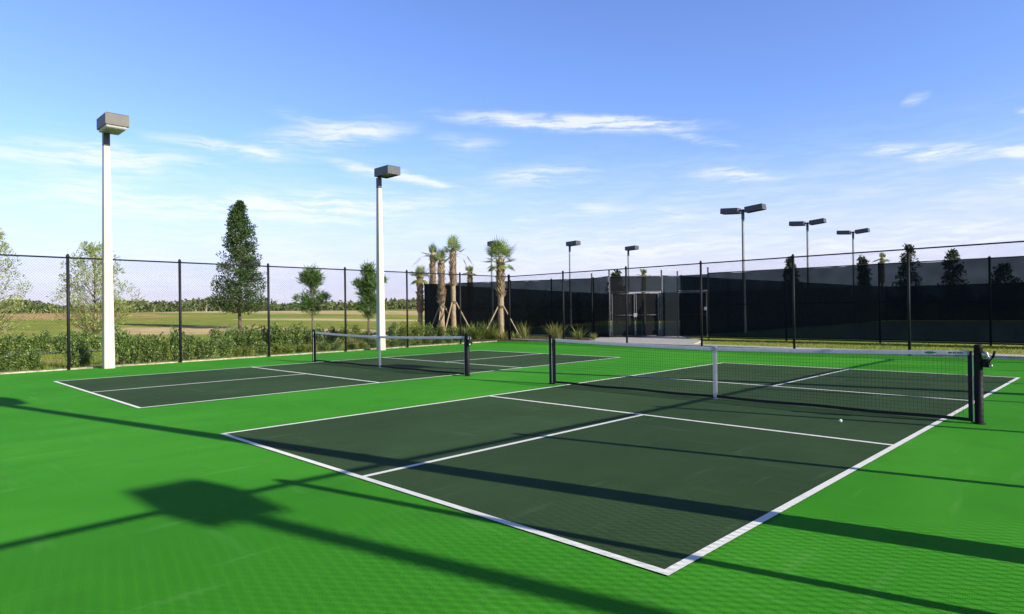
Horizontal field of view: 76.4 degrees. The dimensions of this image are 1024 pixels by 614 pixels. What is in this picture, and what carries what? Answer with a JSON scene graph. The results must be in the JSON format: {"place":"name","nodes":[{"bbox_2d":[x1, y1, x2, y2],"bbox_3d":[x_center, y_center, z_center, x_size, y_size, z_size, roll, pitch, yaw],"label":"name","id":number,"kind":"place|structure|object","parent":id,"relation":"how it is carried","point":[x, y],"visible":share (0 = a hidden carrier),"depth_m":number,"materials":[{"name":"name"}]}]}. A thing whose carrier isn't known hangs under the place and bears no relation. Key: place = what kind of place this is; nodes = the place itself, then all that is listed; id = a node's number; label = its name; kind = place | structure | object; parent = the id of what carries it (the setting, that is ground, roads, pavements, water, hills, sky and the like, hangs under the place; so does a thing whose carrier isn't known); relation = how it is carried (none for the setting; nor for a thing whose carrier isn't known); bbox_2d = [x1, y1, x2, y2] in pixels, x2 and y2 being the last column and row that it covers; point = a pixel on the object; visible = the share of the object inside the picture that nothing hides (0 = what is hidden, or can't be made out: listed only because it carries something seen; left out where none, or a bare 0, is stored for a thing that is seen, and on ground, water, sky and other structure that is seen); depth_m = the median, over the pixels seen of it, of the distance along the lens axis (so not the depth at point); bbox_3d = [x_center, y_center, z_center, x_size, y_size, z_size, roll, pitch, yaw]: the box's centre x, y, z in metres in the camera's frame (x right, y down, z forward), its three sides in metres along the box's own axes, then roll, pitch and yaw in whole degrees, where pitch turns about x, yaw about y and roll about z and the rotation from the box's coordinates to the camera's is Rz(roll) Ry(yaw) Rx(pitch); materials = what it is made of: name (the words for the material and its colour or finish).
{"place":"outdoors","nodes":[
{"label":"outdoors","id":0,"kind":"place"},
{"bbox_2d":[453,324,478,335],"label":"ornamental grass","id":1,"kind":"object","parent":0,"point":[464,329],"depth_m":32.24,"materials":[{"name":"green plant"}]},
{"bbox_2d":[465,323,485,339],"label":"ornamental grass","id":2,"kind":"object","parent":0,"point":[476,333],"depth_m":31.30,"materials":[{"name":"green plant"}]},
{"bbox_2d":[477,319,502,338],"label":"ornamental grass","id":3,"kind":"object","parent":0,"point":[488,336],"depth_m":31.74,"materials":[{"name":"green plant"}]},
{"bbox_2d":[0,309,1023,371],"bbox_3d":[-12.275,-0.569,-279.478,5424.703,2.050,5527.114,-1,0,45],"label":"ground","id":4,"kind":"structure","parent":0,"point":[281,319],"depth_m":57.62,"materials":[{"name":"green plant"}]},
{"bbox_2d":[0,333,14,355],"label":"shrub","id":5,"kind":"object","parent":4,"relation":"on","point":[8,346],"visible":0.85,"depth_m":23.68,"materials":[{"name":"green plant"}]},
{"bbox_2d":[0,353,14,371],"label":"shrub","id":6,"kind":"object","parent":4,"relation":"on","point":[6,363],"visible":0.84,"depth_m":17.17,"materials":[{"name":"green plant"}]},
{"bbox_2d":[6,349,32,370],"bbox_3d":[-13.182,1.448,17.403,0.575,0.648,0.476,-1,0,14],"label":"shrub","id":7,"kind":"object","parent":4,"relation":"on","point":[18,363],"visible":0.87,"depth_m":17.36,"materials":[{"name":"green plant"}]},
{"bbox_2d":[0,228,43,334],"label":"pale tree","id":8,"kind":"object","parent":4,"relation":"on","point":[3,325],"visible":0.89,"depth_m":30.39,"materials":[{"name":"green plant"}]},
{"bbox_2d":[11,332,38,354],"bbox_3d":[-18.183,1.393,24.188,0.865,0.944,0.704,-1,0,15],"label":"shrub","id":9,"kind":"object","parent":4,"relation":"on","point":[19,346],"visible":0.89,"depth_m":24.09,"materials":[{"name":"green plant"}]},
{"bbox_2d":[24,347,42,369],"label":"shrub","id":10,"kind":"object","parent":4,"relation":"on","point":[35,360],"visible":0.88,"depth_m":17.59,"materials":[{"name":"green plant"}]},
{"bbox_2d":[23,333,44,353],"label":"shrub","id":11,"kind":"object","parent":4,"relation":"on","point":[36,339],"visible":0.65,"depth_m":24.40,"materials":[{"name":"green plant"}]},
{"bbox_2d":[37,329,54,354],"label":"shrub","id":12,"kind":"object","parent":4,"relation":"on","point":[47,340],"visible":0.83,"depth_m":24.63,"materials":[{"name":"green plant"}]},
{"bbox_2d":[51,331,72,353],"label":"shrub","id":13,"kind":"object","parent":4,"relation":"on","point":[59,345],"visible":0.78,"depth_m":25.01,"materials":[{"name":"green plant"}]},
{"bbox_2d":[63,329,80,348],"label":"shrub","id":14,"kind":"object","parent":4,"relation":"on","point":[75,340],"visible":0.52,"depth_m":25.31,"materials":[{"name":"green plant"}]},
{"bbox_2d":[62,344,83,366],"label":"shrub","id":15,"kind":"object","parent":4,"relation":"on","point":[72,359],"visible":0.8,"depth_m":18.29,"materials":[{"name":"green plant"}]},
{"bbox_2d":[70,342,95,366],"bbox_3d":[-12.244,1.373,18.506,0.572,0.833,0.733,-1,0,40],"label":"shrub","id":16,"kind":"object","parent":4,"relation":"on","point":[87,355],"visible":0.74,"depth_m":18.49,"materials":[{"name":"green plant"}]},
{"bbox_2d":[75,327,94,350],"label":"shrub","id":17,"kind":"object","parent":4,"relation":"on","point":[84,337],"visible":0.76,"depth_m":25.60,"materials":[{"name":"green plant"}]},
{"bbox_2d":[44,240,145,334],"bbox_3d":[-20.469,-0.684,31.971,3.874,5.268,3.493,-1,0,1],"label":"pale tree","id":18,"kind":"object","parent":4,"relation":"on","point":[87,313],"visible":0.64,"depth_m":31.69,"materials":[{"name":"green plant"}]},
{"bbox_2d":[89,332,101,351],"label":"shrub","id":19,"kind":"object","parent":4,"relation":"on","point":[96,340],"visible":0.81,"depth_m":25.92,"materials":[{"name":"green plant"}]},
{"bbox_2d":[114,325,134,363],"bbox_3d":[-11.480,1.140,19.268,0.603,1.279,0.581,-1,0,-27],"label":"shrub","id":20,"kind":"object","parent":4,"relation":"on","point":[121,351],"visible":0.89,"depth_m":19.18,"materials":[{"name":"green plant"}]},
{"bbox_2d":[127,333,143,363],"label":"shrub","id":21,"kind":"object","parent":4,"relation":"on","point":[138,350],"visible":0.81,"depth_m":19.43,"materials":[{"name":"green plant"}]},
{"bbox_2d":[136,334,161,362],"bbox_3d":[-11.029,1.290,19.724,0.811,0.946,0.546,-1,0,-31],"label":"shrub","id":22,"kind":"object","parent":4,"relation":"on","point":[149,356],"visible":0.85,"depth_m":19.68,"materials":[{"name":"green plant"}]},
{"bbox_2d":[148,331,169,361],"bbox_3d":[-10.870,1.253,20.012,0.594,1.028,0.469,-1,0,-16],"label":"shrub","id":23,"kind":"object","parent":4,"relation":"on","point":[159,354],"visible":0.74,"depth_m":19.98,"materials":[{"name":"green plant"}]},
{"bbox_2d":[161,341,171,360],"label":"shrub","id":24,"kind":"object","parent":4,"relation":"on","point":[168,353],"visible":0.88,"depth_m":20.17,"materials":[{"name":"green plant"}]},
{"bbox_2d":[165,324,185,360],"bbox_3d":[-10.545,1.154,20.356,0.640,1.237,0.497,-1,0,14],"label":"shrub","id":25,"kind":"object","parent":4,"relation":"on","point":[175,344],"visible":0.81,"depth_m":20.30,"materials":[{"name":"green plant"}]},
{"bbox_2d":[182,331,196,359],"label":"shrub","id":26,"kind":"object","parent":4,"relation":"on","point":[189,341],"visible":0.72,"depth_m":20.62,"materials":[{"name":"green plant"}]},
{"bbox_2d":[192,336,208,358],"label":"shrub","id":27,"kind":"object","parent":4,"relation":"on","point":[201,351],"visible":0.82,"depth_m":20.90,"materials":[{"name":"green plant"}]},
{"bbox_2d":[204,334,218,358],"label":"shrub","id":28,"kind":"object","parent":4,"relation":"on","point":[214,345],"visible":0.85,"depth_m":21.13,"materials":[{"name":"green plant"}]},
{"bbox_2d":[0,295,423,313],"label":"scrub","id":29,"kind":"object","parent":4,"relation":"on","point":[190,304],"visible":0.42,"depth_m":158.01,"materials":[{"name":"green plant"}]},
{"bbox_2d":[207,326,222,342],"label":"shrub","id":30,"kind":"object","parent":4,"relation":"on","point":[215,333],"visible":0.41,"depth_m":26.29,"materials":[{"name":"green plant"}]},
{"bbox_2d":[217,337,233,357],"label":"shrub","id":31,"kind":"object","parent":4,"relation":"on","point":[221,347],"visible":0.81,"depth_m":21.47,"materials":[{"name":"green plant"}]},
{"bbox_2d":[221,324,237,345],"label":"shrub","id":32,"kind":"object","parent":4,"relation":"on","point":[229,335],"visible":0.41,"depth_m":26.62,"materials":[{"name":"green plant"}]},
{"bbox_2d":[230,345,241,356],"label":"shrub","id":33,"kind":"object","parent":4,"relation":"on","point":[237,350],"visible":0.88,"depth_m":21.84,"materials":[{"name":"green plant"}]},
{"bbox_2d":[231,326,247,348],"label":"shrub","id":34,"kind":"object","parent":4,"relation":"on","point":[241,338],"visible":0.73,"depth_m":26.93,"materials":[{"name":"green plant"}]},
{"bbox_2d":[206,200,276,328],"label":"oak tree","id":35,"kind":"object","parent":4,"relation":"on","point":[237,215],"visible":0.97,"depth_m":49.52,"materials":[{"name":"green plant"}]},
{"bbox_2d":[241,346,253,355],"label":"shrub","id":36,"kind":"object","parent":4,"relation":"on","point":[247,352],"visible":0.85,"depth_m":22.07,"materials":[{"name":"green plant"}]},
{"bbox_2d":[0,341,495,373],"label":"gravel edge","id":37,"kind":"object","parent":4,"relation":"on","point":[42,370],"visible":0.26,"depth_m":20.21,"materials":[{"name":"beige gravel"}]},
{"bbox_2d":[240,324,261,348],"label":"shrub","id":38,"kind":"object","parent":4,"relation":"on","point":[251,333],"visible":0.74,"depth_m":27.33,"materials":[{"name":"green plant"}]},
{"bbox_2d":[0,254,508,372],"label":"chain link fence","id":39,"kind":"object","parent":4,"relation":"on","point":[68,288],"visible":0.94,"depth_m":20.88,"materials":[{"name":"black metal"}]},
{"bbox_2d":[253,340,271,354],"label":"shrub","id":40,"kind":"object","parent":4,"relation":"on","point":[260,346],"visible":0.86,"depth_m":22.47,"materials":[{"name":"green plant"}]},
{"bbox_2d":[254,325,273,345],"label":"shrub","id":41,"kind":"object","parent":4,"relation":"on","point":[263,332],"visible":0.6,"depth_m":27.80,"materials":[{"name":"green plant"}]},
{"bbox_2d":[265,322,287,346],"bbox_3d":[-10.256,1.192,28.192,1.097,1.274,0.674,-1,0,-24],"label":"shrub","id":42,"kind":"object","parent":4,"relation":"on","point":[276,331],"visible":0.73,"depth_m":28.09,"materials":[{"name":"green plant"}]},
{"bbox_2d":[270,343,284,354],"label":"shrub","id":43,"kind":"object","parent":4,"relation":"on","point":[278,348],"visible":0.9,"depth_m":22.82,"materials":[{"name":"green plant"}]},
{"bbox_2d":[279,326,292,345],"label":"shrub","id":44,"kind":"object","parent":4,"relation":"on","point":[286,338],"visible":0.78,"depth_m":28.51,"materials":[{"name":"green plant"}]},
{"bbox_2d":[282,343,295,353],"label":"shrub","id":45,"kind":"object","parent":4,"relation":"on","point":[290,347],"visible":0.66,"depth_m":23.18,"materials":[{"name":"green plant"}]},
{"bbox_2d":[287,322,304,345],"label":"shrub","id":46,"kind":"object","parent":4,"relation":"on","point":[296,334],"visible":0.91,"depth_m":28.92,"materials":[{"name":"green plant"}]},
{"bbox_2d":[293,344,308,352],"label":"shrub","id":47,"kind":"object","parent":4,"relation":"on","point":[301,348],"visible":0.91,"depth_m":23.51,"materials":[{"name":"green plant"}]},
{"bbox_2d":[302,326,311,344],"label":"shrub","id":48,"kind":"object","parent":4,"relation":"on","point":[307,337],"visible":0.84,"depth_m":29.26,"materials":[{"name":"green plant"}]},
{"bbox_2d":[292,262,331,328],"bbox_3d":[-9.348,-0.137,30.130,1.857,3.966,1.838,-1,0,45],"label":"pine tree","id":49,"kind":"object","parent":4,"relation":"on","point":[314,285],"visible":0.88,"depth_m":29.90,"materials":[{"name":"green plant"}]},
{"bbox_2d":[313,324,325,343],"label":"shrub","id":50,"kind":"object","parent":4,"relation":"on","point":[321,338],"visible":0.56,"depth_m":29.84,"materials":[{"name":"green plant"}]},
{"bbox_2d":[317,341,330,350],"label":"shrub","id":51,"kind":"object","parent":4,"relation":"on","point":[323,347],"visible":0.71,"depth_m":24.25,"materials":[{"name":"green plant"}]},
{"bbox_2d":[2,292,648,313],"bbox_3d":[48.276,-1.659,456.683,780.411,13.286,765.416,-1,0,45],"label":"wood","id":52,"kind":"object","parent":4,"relation":"on","point":[271,302],"visible":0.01,"depth_m":359.42,"materials":[{"name":"green plant"}]},
{"bbox_2d":[325,326,342,343],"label":"shrub","id":53,"kind":"object","parent":4,"relation":"on","point":[335,337],"visible":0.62,"depth_m":30.24,"materials":[{"name":"green plant"}]},
{"bbox_2d":[337,324,353,342],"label":"shrub","id":54,"kind":"object","parent":4,"relation":"on","point":[342,338],"visible":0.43,"depth_m":30.73,"materials":[{"name":"green plant"}]},
{"bbox_2d":[350,322,362,342],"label":"shrub","id":55,"kind":"object","parent":4,"relation":"on","point":[357,339],"visible":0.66,"depth_m":31.29,"materials":[{"name":"green plant"}]},
{"bbox_2d":[351,260,390,344],"bbox_3d":[-6.259,-0.214,29.022,1.862,4.032,1.329,-1,0,11],"label":"pine tree","id":56,"kind":"object","parent":4,"relation":"on","point":[370,266],"visible":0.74,"depth_m":28.90,"materials":[{"name":"green plant"}]},
{"bbox_2d":[386,321,397,339],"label":"shrub","id":57,"kind":"object","parent":4,"relation":"on","point":[393,330],"visible":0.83,"depth_m":30.70,"materials":[{"name":"green plant"}]},
{"bbox_2d":[396,321,412,339],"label":"shrub","id":58,"kind":"object","parent":4,"relation":"on","point":[402,330],"visible":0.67,"depth_m":31.18,"materials":[{"name":"green plant"}]},
{"bbox_2d":[408,318,424,340],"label":"shrub","id":59,"kind":"object","parent":4,"relation":"on","point":[419,331],"visible":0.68,"depth_m":31.71,"materials":[{"name":"green plant"}]},
{"bbox_2d":[409,264,432,335],"bbox_3d":[-5.501,-0.422,38.966,1.605,4.490,1.626,-1,0,35],"label":"palm tree","id":60,"kind":"object","parent":4,"relation":"on","point":[419,298],"visible":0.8,"depth_m":38.88,"materials":[{"name":"plant"}]},
{"bbox_2d":[412,245,436,283],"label":"palm tree","id":61,"kind":"object","parent":4,"relation":"on","point":[432,248],"visible":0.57,"depth_m":40.91,"materials":[{"name":"brown plant"}]},
{"bbox_2d":[423,322,437,339],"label":"shrub","id":62,"kind":"object","parent":4,"relation":"on","point":[427,331],"visible":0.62,"depth_m":32.36,"materials":[{"name":"green plant"}]},
{"bbox_2d":[434,324,446,335],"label":"shrub","id":63,"kind":"object","parent":4,"relation":"on","point":[441,329],"visible":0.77,"depth_m":32.88,"materials":[{"name":"green plant"}]},
{"bbox_2d":[426,246,456,328],"bbox_3d":[-4.133,-0.795,36.059,1.981,5.223,2.118,-1,0,31],"label":"palm tree","id":64,"kind":"object","parent":4,"relation":"on","point":[440,257],"visible":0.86,"depth_m":35.88,"materials":[{"name":"brown plant"}]},
{"bbox_2d":[463,265,476,281],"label":"palm tree","id":65,"kind":"object","parent":4,"relation":"on","point":[469,269],"visible":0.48,"depth_m":45.90,"materials":[{"name":"green plant"}]},
{"bbox_2d":[424,273,592,336],"bbox_3d":[-0.494,0.004,36.273,10.499,3.400,0.119,-1,0,26],"label":"screened fence","id":66,"kind":"object","parent":4,"relation":"on","point":[536,330],"visible":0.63,"depth_m":35.59,"materials":[{"name":"black fabric"}]},
{"bbox_2d":[0,341,1023,613],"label":"court surface","id":67,"kind":"object","parent":4,"relation":"on","point":[110,507],"visible":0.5,"depth_m":4.34,"materials":[{"name":"green plastic"}]},
{"bbox_2d":[97,112,128,368],"bbox_3d":[-10.760,-1.682,17.589,0.962,6.890,0.560,-1,0,45],"label":"light pole","id":68,"kind":"object","parent":67,"relation":"on","point":[108,123],"visible":0.93,"depth_m":17.70,"materials":[{"name":"metal"}]},
{"bbox_2d":[56,350,617,407],"bbox_3d":[-3.444,1.556,16.651,6.106,0.001,12.688,-1,0,45],"label":"play area","id":69,"kind":"object","parent":67,"relation":"on","point":[175,392],"visible":1,"depth_m":14.54,"materials":[{"name":"green plastic"}]},
{"bbox_2d":[53,350,619,407],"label":"court lines","id":70,"kind":"object","parent":69,"relation":"on","point":[275,376],"visible":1,"depth_m":13.79,"materials":[{"name":"white paint"}]},
{"bbox_2d":[312,329,472,375],"bbox_3d":[-3.360,1.084,16.659,7.053,0.950,0.151,-1,0,45],"label":"court net","id":71,"kind":"object","parent":69,"relation":"on","point":[467,343],"visible":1,"depth_m":16.16,"materials":[{"name":"black fabric"}]},
{"bbox_2d":[374,165,400,349],"bbox_3d":[-4.620,-1.737,24.215,0.962,6.890,0.560,-1,0,45],"label":"light pole","id":72,"kind":"object","parent":67,"relation":"on","point":[386,171],"visible":0.91,"depth_m":24.30,"materials":[{"name":"metal"}]},
{"bbox_2d":[220,363,1017,575],"bbox_3d":[3.131,1.438,10.140,6.106,0.001,12.688,-1,0,45],"label":"play area","id":73,"kind":"object","parent":67,"relation":"on","point":[662,492],"visible":1,"depth_m":6.80,"materials":[{"name":"green plastic"}]},
{"bbox_2d":[221,363,1019,574],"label":"court lines","id":74,"kind":"object","parent":73,"relation":"on","point":[675,567],"visible":0.9,"depth_m":5.49,"materials":[{"name":"white paint"}]},
{"bbox_2d":[548,335,995,424],"bbox_3d":[3.216,0.966,10.147,7.053,0.950,0.151,-1,0,45],"label":"court net","id":75,"kind":"object","parent":73,"relation":"on","point":[976,396],"visible":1,"depth_m":9.12,"materials":[{"name":"black fabric"}]},
{"bbox_2d":[454,337,588,341],"bbox_3d":[-0.492,1.669,31.717,9.553,0.230,4.166,-1,0,32],"label":"mulch bed","id":76,"kind":"object","parent":4,"relation":"on","point":[505,339],"visible":0.25,"depth_m":31.03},
{"bbox_2d":[444,325,458,335],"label":"shrub","id":77,"kind":"object","parent":76,"relation":"on","point":[450,330],"visible":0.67,"depth_m":33.52,"materials":[{"name":"green plant"}]},
{"bbox_2d":[430,234,473,335],"bbox_3d":[-3.292,-1.157,36.060,2.278,5.921,2.302,-1,0,-42],"label":"palm tree","id":78,"kind":"object","parent":76,"relation":"on","point":[453,245],"visible":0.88,"depth_m":35.88,"materials":[{"name":"brown plant"}]},
{"bbox_2d":[482,235,520,338],"bbox_3d":[-0.567,-1.003,33.139,2.353,5.526,2.207,-1,0,-9],"label":"palm tree","id":79,"kind":"object","parent":76,"relation":"on","point":[500,266],"visible":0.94,"depth_m":32.85,"materials":[{"name":"green plant"}]},
{"bbox_2d":[592,270,610,336],"bbox_3d":[4.497,-0.103,32.883,0.116,3.450,2.133,-1,0,-15],"label":"screened fence","id":80,"kind":"object","parent":4,"relation":"on","point":[600,293],"visible":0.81,"depth_m":32.72,"materials":[{"name":"black fabric"}]},
{"bbox_2d":[608,270,624,317],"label":"dark tree","id":81,"kind":"object","parent":4,"relation":"on","point":[618,273],"visible":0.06,"depth_m":59.78,"materials":[{"name":"green plant"}]},
{"bbox_2d":[661,270,678,336],"bbox_3d":[7.888,-0.126,32.467,0.122,3.400,1.573,-1,0,45],"label":"screened fence","id":82,"kind":"object","parent":4,"relation":"on","point":[670,304],"visible":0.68,"depth_m":32.33,"materials":[{"name":"fabric"}]},
{"bbox_2d":[720,203,765,270],"bbox_3d":[12.815,-2.000,36.008,2.434,7.143,0.520,-1,0,45],"label":"light pole","id":83,"kind":"object","parent":4,"relation":"on","point":[747,209],"visible":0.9,"depth_m":35.95,"materials":[{"name":"grey metal"}]},
{"bbox_2d":[507,339,1023,359],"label":"kerb","id":84,"kind":"structure","parent":4,"relation":"on","point":[995,357],"depth_m":18.95,"materials":[{"name":"concrete"}]},
{"bbox_2d":[508,241,1023,357],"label":"chain link fence","id":85,"kind":"object","parent":4,"relation":"on","point":[908,259],"visible":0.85,"depth_m":21.17,"materials":[{"name":"black metal"}]},
{"bbox_2d":[789,218,826,266],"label":"light pole","id":86,"kind":"object","parent":4,"relation":"on","point":[810,222],"visible":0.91,"depth_m":46.46,"materials":[{"name":"grey metal"}]},
{"bbox_2d":[836,228,869,264],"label":"light pole","id":87,"kind":"object","parent":4,"relation":"on","point":[857,231],"visible":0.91,"depth_m":53.97,"materials":[{"name":"grey metal"}]},
{"bbox_2d":[856,255,869,264],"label":"dark tree","id":88,"kind":"object","parent":4,"relation":"on","point":[860,258],"visible":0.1,"depth_m":65.95,"materials":[{"name":"green plant"}]},
{"bbox_2d":[707,256,1023,345],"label":"screened fence","id":89,"kind":"object","parent":4,"relation":"on","point":[721,316],"visible":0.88,"depth_m":25.18,"materials":[{"name":"fabric"}]},
{"bbox_2d":[871,252,889,262],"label":"palm tree","id":90,"kind":"object","parent":4,"relation":"on","point":[881,258],"visible":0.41,"depth_m":63.90,"materials":[{"name":"green plant"}]},
{"bbox_2d":[899,243,919,262],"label":"dark tree","id":91,"kind":"object","parent":4,"relation":"on","point":[905,256],"visible":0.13,"depth_m":65.78,"materials":[{"name":"green plant"}]},
{"bbox_2d":[944,248,960,259],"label":"dark tree","id":92,"kind":"object","parent":4,"relation":"on","point":[954,256],"visible":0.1,"depth_m":65.97,"materials":[{"name":"green plant"}]},
{"bbox_2d":[0,0,1023,311],"label":"sky","id":93,"kind":"structure","parent":0,"point":[608,126],"materials":[{"name":"blue"}]},
{"bbox_2d":[543,322,568,338],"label":"ornamental grass","id":94,"kind":"object","parent":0,"point":[552,330],"depth_m":29.78,"materials":[{"name":"green plant"}]},
{"bbox_2d":[445,323,707,336],"bbox_3d":[10.347,1.558,49.396,21.927,0.110,33.601,-1,0,35],"label":"tennis court surface","id":95,"kind":"object","parent":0,"point":[605,336],"visible":0.07,"depth_m":35.14,"materials":[{"name":"concrete"}]},
{"bbox_2d":[566,240,580,278],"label":"light pole","id":96,"kind":"object","parent":95,"relation":"on","point":[572,243],"visible":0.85,"depth_m":49.93,"materials":[{"name":"grey metal"}]},
{"bbox_2d":[625,245,638,293],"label":"light pole","id":97,"kind":"object","parent":95,"relation":"on","point":[630,248],"visible":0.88,"depth_m":53.85,"materials":[{"name":"grey metal"}]},
{"bbox_2d":[573,326,588,338],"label":"ornamental grass","id":98,"kind":"object","parent":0,"point":[579,336],"depth_m":30.48,"materials":[{"name":"green plant"}]},
{"bbox_2d":[589,336,700,343],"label":"gate pavement","id":99,"kind":"structure","parent":0,"point":[673,339],"depth_m":29.04,"materials":[{"name":"concrete"}]},
{"bbox_2d":[610,276,660,336],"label":"double gate","id":100,"kind":"structure","parent":99,"relation":"on","point":[648,287],"depth_m":31.93,"materials":[{"name":"metal"}]},
{"bbox_2d":[677,271,706,336],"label":"single gate","id":101,"kind":"structure","parent":99,"relation":"on","point":[685,281],"depth_m":31.19,"materials":[{"name":"metal"}]},
{"bbox_2d":[584,340,1023,355],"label":"pavement","id":102,"kind":"structure","parent":0,"point":[769,346],"depth_m":23.03,"materials":[{"name":"concrete"}]},
{"bbox_2d":[681,335,1023,344],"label":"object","id":103,"kind":"object","parent":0,"point":[861,340],"depth_m":26.46,"materials":[{"name":"plastic"}]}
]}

